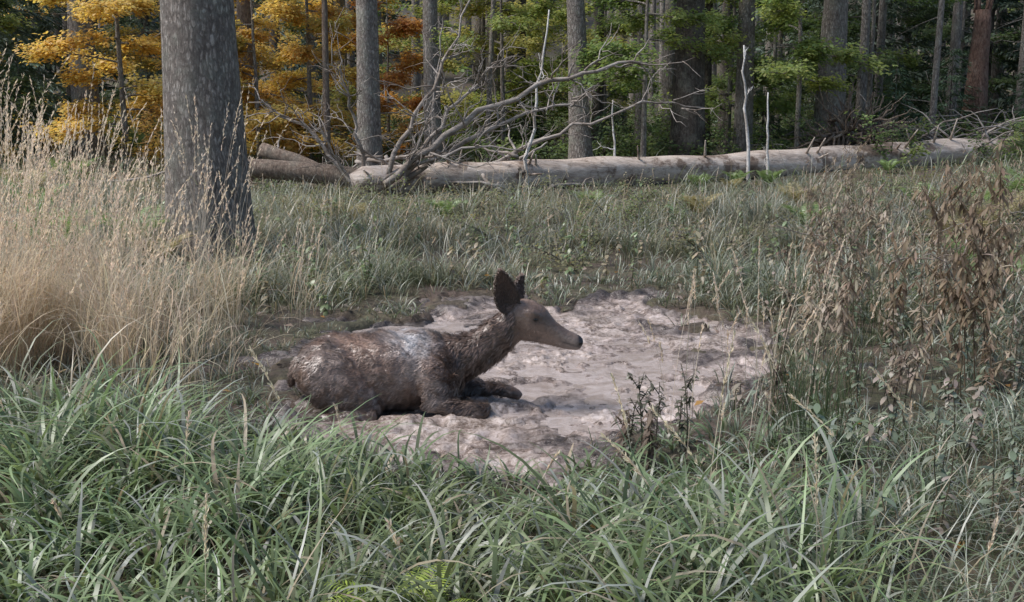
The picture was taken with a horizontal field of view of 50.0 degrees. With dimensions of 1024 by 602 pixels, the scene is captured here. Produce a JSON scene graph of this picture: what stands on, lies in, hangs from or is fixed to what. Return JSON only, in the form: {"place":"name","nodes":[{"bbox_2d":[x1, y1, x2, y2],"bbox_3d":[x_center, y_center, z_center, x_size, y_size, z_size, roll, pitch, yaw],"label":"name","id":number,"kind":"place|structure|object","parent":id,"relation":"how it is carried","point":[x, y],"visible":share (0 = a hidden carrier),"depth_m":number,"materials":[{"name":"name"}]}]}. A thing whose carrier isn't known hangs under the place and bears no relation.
{"place":"outdoors","nodes":[
{"label":"outdoors","id":0,"kind":"place"},
{"bbox_2d":[0,43,342,419],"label":"tall dry grass","id":1,"kind":"structure","parent":0,"point":[24,309],"depth_m":6.86,"materials":[{"name":"plant"}]},
{"bbox_2d":[74,0,722,194],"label":"fallen branch tangle","id":2,"kind":"object","parent":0,"point":[413,156],"visible":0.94,"depth_m":18.89,"materials":[{"name":"grey wood"}]},
{"bbox_2d":[0,0,1023,601],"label":"ground","id":3,"kind":"structure","parent":0,"point":[278,370],"depth_m":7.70,"materials":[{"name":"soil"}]},
{"bbox_2d":[0,0,53,138],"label":"young beech tree","id":4,"kind":"object","parent":3,"relation":"on","point":[11,21],"visible":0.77,"depth_m":23.55,"materials":[{"name":"green plant"}]},
{"bbox_2d":[0,29,73,164],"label":"young spruce tree","id":5,"kind":"object","parent":3,"relation":"on","point":[18,66],"visible":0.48,"depth_m":23.97,"materials":[{"name":"green plant"}]},
{"bbox_2d":[0,0,118,140],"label":"spruce tree","id":6,"kind":"object","parent":3,"relation":"on","point":[59,64],"visible":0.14,"depth_m":29.52,"materials":[{"name":"green plant"}]},
{"bbox_2d":[0,0,124,159],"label":"spruce tree","id":7,"kind":"object","parent":3,"relation":"on","point":[31,36],"depth_m":24.61,"materials":[{"name":"green plant"}]},
{"bbox_2d":[61,1,71,111],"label":"beech tree","id":8,"kind":"object","parent":3,"relation":"on","point":[64,20],"visible":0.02,"depth_m":30.99,"materials":[{"name":"grey plant"}]},
{"bbox_2d":[12,0,162,167],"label":"yellow maple tree","id":9,"kind":"object","parent":3,"relation":"on","point":[93,10],"visible":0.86,"depth_m":22.27,"materials":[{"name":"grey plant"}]},
{"bbox_2d":[91,0,161,130],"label":"spruce tree","id":10,"kind":"object","parent":3,"relation":"on","point":[146,23],"visible":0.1,"depth_m":32.92,"materials":[{"name":"green plant"}]},
{"bbox_2d":[95,0,161,118],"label":"yellow maple tree","id":11,"kind":"object","parent":3,"relation":"on","point":[136,59],"visible":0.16,"depth_m":29.17,"materials":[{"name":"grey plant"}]},
{"bbox_2d":[155,0,259,261],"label":"old maple tree","id":12,"kind":"object","parent":3,"relation":"on","point":[200,61],"visible":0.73,"depth_m":11.72,"materials":[{"name":"grey plant"}]},
{"bbox_2d":[148,0,346,132],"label":"yellow maple tree","id":13,"kind":"object","parent":3,"relation":"on","point":[268,64],"visible":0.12,"depth_m":29.77,"materials":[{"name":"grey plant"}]},
{"bbox_2d":[236,0,274,157],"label":"beech tree","id":14,"kind":"object","parent":3,"relation":"on","point":[244,13],"visible":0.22,"depth_m":26.10,"materials":[{"name":"grey plant"}]},
{"bbox_2d":[268,1,292,103],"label":"beech tree","id":15,"kind":"object","parent":3,"relation":"on","point":[274,44],"visible":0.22,"depth_m":36.88,"materials":[{"name":"grey plant"}]},
{"bbox_2d":[234,0,332,158],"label":"yellow maple tree","id":16,"kind":"object","parent":3,"relation":"on","point":[251,34],"visible":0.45,"depth_m":23.99,"materials":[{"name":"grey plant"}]},
{"bbox_2d":[248,143,357,190],"bbox_3d":[-3.739,-2.403,19.849,3.033,0.888,1.277,1,10,5],"label":"rotten log","id":17,"kind":"object","parent":3,"relation":"on","point":[278,164],"visible":0.69,"depth_m":19.29,"materials":[{"name":"brown wood"}]},
{"bbox_2d":[242,0,388,159],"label":"yellow maple tree","id":18,"kind":"object","parent":3,"relation":"on","point":[293,52],"visible":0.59,"depth_m":24.64,"materials":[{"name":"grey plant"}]},
{"bbox_2d":[311,0,351,163],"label":"beech tree","id":19,"kind":"object","parent":3,"relation":"on","point":[325,75],"visible":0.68,"depth_m":23.46,"materials":[{"name":"grey plant"}]},
{"bbox_2d":[276,0,423,136],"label":"yellow maple tree","id":20,"kind":"object","parent":3,"relation":"on","point":[333,88],"visible":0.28,"depth_m":29.54,"materials":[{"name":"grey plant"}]},
{"bbox_2d":[355,0,405,167],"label":"beech tree","id":21,"kind":"object","parent":3,"relation":"on","point":[369,116],"visible":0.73,"depth_m":20.91,"materials":[{"name":"grey plant"}]},
{"bbox_2d":[331,0,441,157],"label":"orange rowan tree","id":22,"kind":"object","parent":3,"relation":"on","point":[407,28],"visible":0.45,"depth_m":25.93,"materials":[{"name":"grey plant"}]},
{"bbox_2d":[421,27,442,158],"bbox_3d":[-1.424,-3.331,19.363,0.324,2.999,0.469,-7,12,-35],"label":"bleached dead sapling","id":23,"kind":"object","parent":3,"relation":"on","point":[439,62],"visible":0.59,"depth_m":19.32,"materials":[{"name":"grey wood"}]},
{"bbox_2d":[423,0,444,162],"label":"beech tree","id":24,"kind":"object","parent":3,"relation":"on","point":[430,16],"visible":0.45,"depth_m":24.30,"materials":[{"name":"grey plant"}]},
{"bbox_2d":[286,266,582,421],"bbox_3d":[-0.447,0.236,6.198,1.704,0.903,0.721,0,10,0],"label":"red deer","id":25,"kind":"object","parent":3,"relation":"on","point":[435,372],"visible":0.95,"depth_m":6.08},
{"bbox_2d":[0,221,926,467],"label":"rush clump","id":26,"kind":"object","parent":3,"relation":"on","point":[825,406],"visible":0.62,"depth_m":5.39,"materials":[{"name":"green plant"}]},
{"bbox_2d":[454,1,485,131],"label":"beech tree","id":27,"kind":"object","parent":3,"relation":"on","point":[477,27],"visible":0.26,"depth_m":30.17,"materials":[{"name":"grey plant"}]},
{"bbox_2d":[403,0,567,127],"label":"young beech tree","id":28,"kind":"object","parent":3,"relation":"on","point":[530,44],"visible":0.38,"depth_m":28.95,"materials":[{"name":"green plant"}]},
{"bbox_2d":[419,0,567,150],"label":"young beech tree","id":29,"kind":"object","parent":3,"relation":"on","point":[527,14],"visible":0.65,"depth_m":26.14,"materials":[{"name":"green plant"}]},
{"bbox_2d":[473,0,543,160],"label":"beech tree","id":30,"kind":"object","parent":3,"relation":"on","point":[491,55],"visible":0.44,"depth_m":25.39,"materials":[{"name":"grey plant"}]},
{"bbox_2d":[0,317,1023,601],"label":"foreground grass","id":31,"kind":"structure","parent":3,"relation":"on","point":[148,455],"depth_m":4.01,"materials":[{"name":"green plant"}]},
{"bbox_2d":[0,115,1023,290],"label":"meadow grass","id":32,"kind":"structure","parent":3,"relation":"on","point":[726,211],"depth_m":13.59,"materials":[{"name":"green plant"}]},
{"bbox_2d":[0,86,1023,273],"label":"undergrowth shrubs","id":33,"kind":"object","parent":3,"relation":"on","point":[653,147],"visible":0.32,"depth_m":23.59,"materials":[{"name":"green plant"}]},
{"bbox_2d":[0,0,1023,144],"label":"distant forest","id":34,"kind":"object","parent":3,"relation":"on","point":[667,81],"visible":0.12,"depth_m":40.30,"materials":[{"name":"green plant"}]},
{"bbox_2d":[0,112,1023,601],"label":"fern","id":35,"kind":"object","parent":3,"relation":"on","point":[764,176],"visible":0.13,"depth_m":14.95,"materials":[{"name":"green plant"}]},
{"bbox_2d":[4,160,1023,577],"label":"fallen leaves","id":36,"kind":"object","parent":3,"relation":"on","point":[868,398],"visible":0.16,"depth_m":7.02,"materials":[{"name":"brown plant"}]},
{"bbox_2d":[498,0,532,137],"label":"beech tree","id":37,"kind":"object","parent":3,"relation":"on","point":[522,32],"visible":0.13,"depth_m":29.18,"materials":[{"name":"grey plant"}]},
{"bbox_2d":[21,164,1023,573],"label":"meadow herbs","id":38,"kind":"object","parent":3,"relation":"on","point":[949,388],"visible":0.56,"depth_m":6.06,"materials":[{"name":"green plant"}]},
{"bbox_2d":[506,99,556,158],"bbox_3d":[0.362,-4.154,27.210,1.526,1.932,1.421,9,14,42],"label":"young spruce tree","id":39,"kind":"object","parent":3,"relation":"on","point":[539,117],"visible":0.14,"depth_m":27.04,"materials":[{"name":"green plant"}]},
{"bbox_2d":[523,10,549,188],"bbox_3d":[0.462,-3.503,19.561,0.470,3.263,0.306,6,12,30],"label":"bleached dead sapling","id":40,"kind":"object","parent":3,"relation":"on","point":[534,129],"visible":0.86,"depth_m":19.50,"materials":[{"name":"grey wood"}]},
{"bbox_2d":[236,286,874,487],"bbox_3d":[0.148,0.491,7.498,4.896,0.400,6.192,0,10,0],"label":"mud wallow","id":41,"kind":"object","parent":3,"relation":"on","point":[593,318],"visible":0.25,"depth_m":6.90,"materials":[{"name":"soil"}]},
{"bbox_2d":[352,307,769,487],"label":"muddy water","id":42,"kind":"structure","parent":41,"relation":"in","point":[599,391],"depth_m":6.99,"materials":[{"name":"liquid"}]},
{"bbox_2d":[483,0,653,154],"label":"young beech tree","id":43,"kind":"object","parent":3,"relation":"on","point":[561,14],"visible":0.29,"depth_m":27.88,"materials":[{"name":"green plant"}]},
{"bbox_2d":[550,0,593,158],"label":"beech tree","id":44,"kind":"object","parent":3,"relation":"on","point":[579,145],"visible":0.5,"depth_m":23.39,"materials":[{"name":"grey plant"}]},
{"bbox_2d":[502,0,649,144],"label":"young beech tree","id":45,"kind":"object","parent":3,"relation":"on","point":[554,42],"visible":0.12,"depth_m":31.49,"materials":[{"name":"green plant"}]},
{"bbox_2d":[594,100,615,155],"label":"bleached dead sapling","id":46,"kind":"object","parent":3,"relation":"on","point":[614,153],"visible":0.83,"depth_m":20.78,"materials":[{"name":"grey wood"}]},
{"bbox_2d":[585,1,625,146],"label":"beech tree","id":47,"kind":"object","parent":3,"relation":"on","point":[599,106],"visible":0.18,"depth_m":27.90,"materials":[{"name":"grey plant"}]},
{"bbox_2d":[592,100,633,156],"bbox_3d":[2.333,-3.833,25.736,1.522,1.914,1.564,0,10,0],"label":"young spruce tree","id":48,"kind":"object","parent":3,"relation":"on","point":[609,120],"visible":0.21,"depth_m":25.58,"materials":[{"name":"green plant"}]},
{"bbox_2d":[631,4,645,156],"bbox_3d":[3.140,-9.366,25.864,3.163,12.276,2.744,-5,11,-27],"label":"beech tree","id":49,"kind":"object","parent":3,"relation":"on","point":[637,99],"visible":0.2,"depth_m":26.48,"materials":[{"name":"grey plant"}]},
{"bbox_2d":[542,0,750,156],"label":"young beech tree","id":50,"kind":"object","parent":3,"relation":"on","point":[632,81],"visible":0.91,"depth_m":22.90,"materials":[{"name":"green plant"}]},
{"bbox_2d":[349,118,1023,195],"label":"fallen log","id":51,"kind":"object","parent":3,"relation":"on","point":[580,170],"visible":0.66,"depth_m":20.99,"materials":[{"name":"grey wood"}]},
{"bbox_2d":[668,0,722,155],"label":"tree trunk","id":52,"kind":"object","parent":3,"relation":"on","point":[687,80],"visible":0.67,"depth_m":23.79,"materials":[{"name":"brown plant"}]},
{"bbox_2d":[705,0,737,154],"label":"beech tree","id":53,"kind":"object","parent":3,"relation":"on","point":[708,65],"visible":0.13,"depth_m":26.36,"materials":[{"name":"grey plant"}]},
{"bbox_2d":[717,0,737,139],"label":"beech tree","id":54,"kind":"object","parent":3,"relation":"on","point":[723,69],"visible":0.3,"depth_m":32.24,"materials":[{"name":"grey plant"}]},
{"bbox_2d":[719,0,754,152],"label":"beech tree","id":55,"kind":"object","parent":3,"relation":"on","point":[746,10],"visible":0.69,"depth_m":24.86,"materials":[{"name":"grey plant"}]},
{"bbox_2d":[647,0,844,153],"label":"young beech tree","id":56,"kind":"object","parent":3,"relation":"on","point":[728,31],"visible":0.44,"depth_m":25.43,"materials":[{"name":"green plant"}]},
{"bbox_2d":[741,45,752,181],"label":"bleached dead sapling","id":57,"kind":"object","parent":3,"relation":"on","point":[747,135],"visible":0.98,"depth_m":21.32,"materials":[{"name":"grey wood"}]},
{"bbox_2d":[759,92,769,173],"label":"bleached dead sapling","id":58,"kind":"object","parent":3,"relation":"on","point":[766,162],"visible":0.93,"depth_m":21.38,"materials":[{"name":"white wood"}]},
{"bbox_2d":[753,85,789,149],"bbox_3d":[6.198,-4.339,27.171,1.879,2.268,1.667,0,10,0],"label":"young spruce tree","id":59,"kind":"object","parent":3,"relation":"on","point":[771,119],"visible":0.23,"depth_m":27.05,"materials":[{"name":"green plant"}]},
{"bbox_2d":[669,0,877,133],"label":"young beech tree","id":60,"kind":"object","parent":3,"relation":"on","point":[721,83],"visible":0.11,"depth_m":29.24,"materials":[{"name":"green plant"}]},
{"bbox_2d":[710,0,888,130],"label":"spruce tree","id":61,"kind":"object","parent":3,"relation":"on","point":[813,4],"visible":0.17,"depth_m":35.03,"materials":[{"name":"green plant"}]},
{"bbox_2d":[611,135,1023,473],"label":"withered weeds","id":62,"kind":"object","parent":3,"relation":"on","point":[985,271],"visible":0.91,"depth_m":6.49,"materials":[{"name":"plant"}]},
{"bbox_2d":[749,0,898,148],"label":"young beech tree","id":63,"kind":"object","parent":3,"relation":"on","point":[812,49],"visible":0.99,"depth_m":23.29,"materials":[{"name":"green plant"}]},
{"bbox_2d":[811,0,859,146],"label":"beech tree","id":64,"kind":"object","parent":3,"relation":"on","point":[835,20],"visible":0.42,"depth_m":25.17,"materials":[{"name":"grey plant"}]},
{"bbox_2d":[758,1,917,112],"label":"spruce tree","id":65,"kind":"object","parent":3,"relation":"on","point":[809,13],"visible":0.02,"depth_m":38.85,"materials":[{"name":"green plant"}]},
{"bbox_2d":[656,73,1023,305],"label":"dead brushwood","id":66,"kind":"object","parent":3,"relation":"on","point":[987,132],"visible":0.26,"depth_m":24.27,"materials":[{"name":"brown wood"}]},
{"bbox_2d":[779,80,919,155],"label":"upturned roots","id":67,"kind":"object","parent":3,"relation":"on","point":[837,137],"visible":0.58,"depth_m":23.56,"materials":[{"name":"brown plant"}]},
{"bbox_2d":[778,0,969,113],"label":"young beech tree","id":68,"kind":"object","parent":3,"relation":"on","point":[854,30],"visible":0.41,"depth_m":28.40,"materials":[{"name":"green plant"}]},
{"bbox_2d":[802,0,947,126],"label":"spruce tree","id":69,"kind":"object","parent":3,"relation":"on","point":[897,28],"visible":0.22,"depth_m":31.95,"materials":[{"name":"green plant"}]},
{"bbox_2d":[855,0,896,130],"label":"beech tree","id":70,"kind":"object","parent":3,"relation":"on","point":[862,82],"visible":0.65,"depth_m":26.77,"materials":[{"name":"grey plant"}]},
{"bbox_2d":[863,66,928,140],"bbox_3d":[9.024,-4.363,25.847,2.198,2.692,2.032,0,10,0],"label":"young spruce tree","id":71,"kind":"object","parent":3,"relation":"on","point":[895,87],"visible":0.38,"depth_m":25.74,"materials":[{"name":"green plant"}]},
{"bbox_2d":[886,0,944,139],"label":"beech tree","id":72,"kind":"object","parent":3,"relation":"on","point":[936,68],"visible":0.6,"depth_m":25.88,"materials":[{"name":"grey plant"}]},
{"bbox_2d":[847,0,992,121],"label":"spruce tree","id":73,"kind":"object","parent":3,"relation":"on","point":[908,41],"visible":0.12,"depth_m":35.53,"materials":[{"name":"green plant"}]},
{"bbox_2d":[882,0,1021,129],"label":"young beech tree","id":74,"kind":"object","parent":3,"relation":"on","point":[1009,36],"visible":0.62,"depth_m":31.23,"materials":[{"name":"green plant"}]},
{"bbox_2d":[912,35,995,141],"bbox_3d":[10.768,-4.823,27.091,2.521,3.365,2.193,-7,12,-34],"label":"young spruce tree","id":75,"kind":"object","parent":3,"relation":"on","point":[957,78],"visible":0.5,"depth_m":26.91,"materials":[{"name":"green plant"}]},
{"bbox_2d":[897,0,1023,132],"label":"spruce tree","id":76,"kind":"object","parent":3,"relation":"on","point":[1010,5],"visible":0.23,"depth_m":31.76,"materials":[{"name":"green plant"}]},
{"bbox_2d":[941,0,996,135],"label":"beech tree","id":77,"kind":"object","parent":3,"relation":"on","point":[957,27],"visible":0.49,"depth_m":29.16,"materials":[{"name":"grey plant"}]},
{"bbox_2d":[956,0,993,136],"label":"broken snag","id":78,"kind":"object","parent":3,"relation":"on","point":[977,76],"visible":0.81,"depth_m":27.23,"materials":[{"name":"red wood"}]},
{"bbox_2d":[988,0,1007,119],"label":"beech tree","id":79,"kind":"object","parent":3,"relation":"on","point":[995,71],"visible":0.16,"depth_m":33.17,"materials":[{"name":"grey plant"}]},
{"bbox_2d":[988,2,1023,131],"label":"spruce tree","id":80,"kind":"object","parent":3,"relation":"on","point":[1005,25],"visible":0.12,"depth_m":31.79,"materials":[{"name":"green plant"}]},
{"bbox_2d":[993,16,1023,42],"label":"beech tree","id":81,"kind":"object","parent":3,"relation":"on","point":[1012,41],"visible":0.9,"depth_m":26.62,"materials":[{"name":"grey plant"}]},
{"bbox_2d":[994,67,1023,135],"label":"young spruce tree","id":82,"kind":"object","parent":3,"relation":"on","point":[1019,97],"visible":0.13,"depth_m":27.54,"materials":[{"name":"green plant"}]},
{"bbox_2d":[995,8,1023,131],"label":"beech tree","id":83,"kind":"object","parent":3,"relation":"on","point":[1021,60],"visible":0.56,"depth_m":29.29,"materials":[{"name":"grey plant"}]},
{"bbox_2d":[0,161,1023,601],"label":"seed head grass","id":84,"kind":"structure","parent":0,"point":[608,439],"depth_m":5.31,"materials":[{"name":"plant"}]}
]}

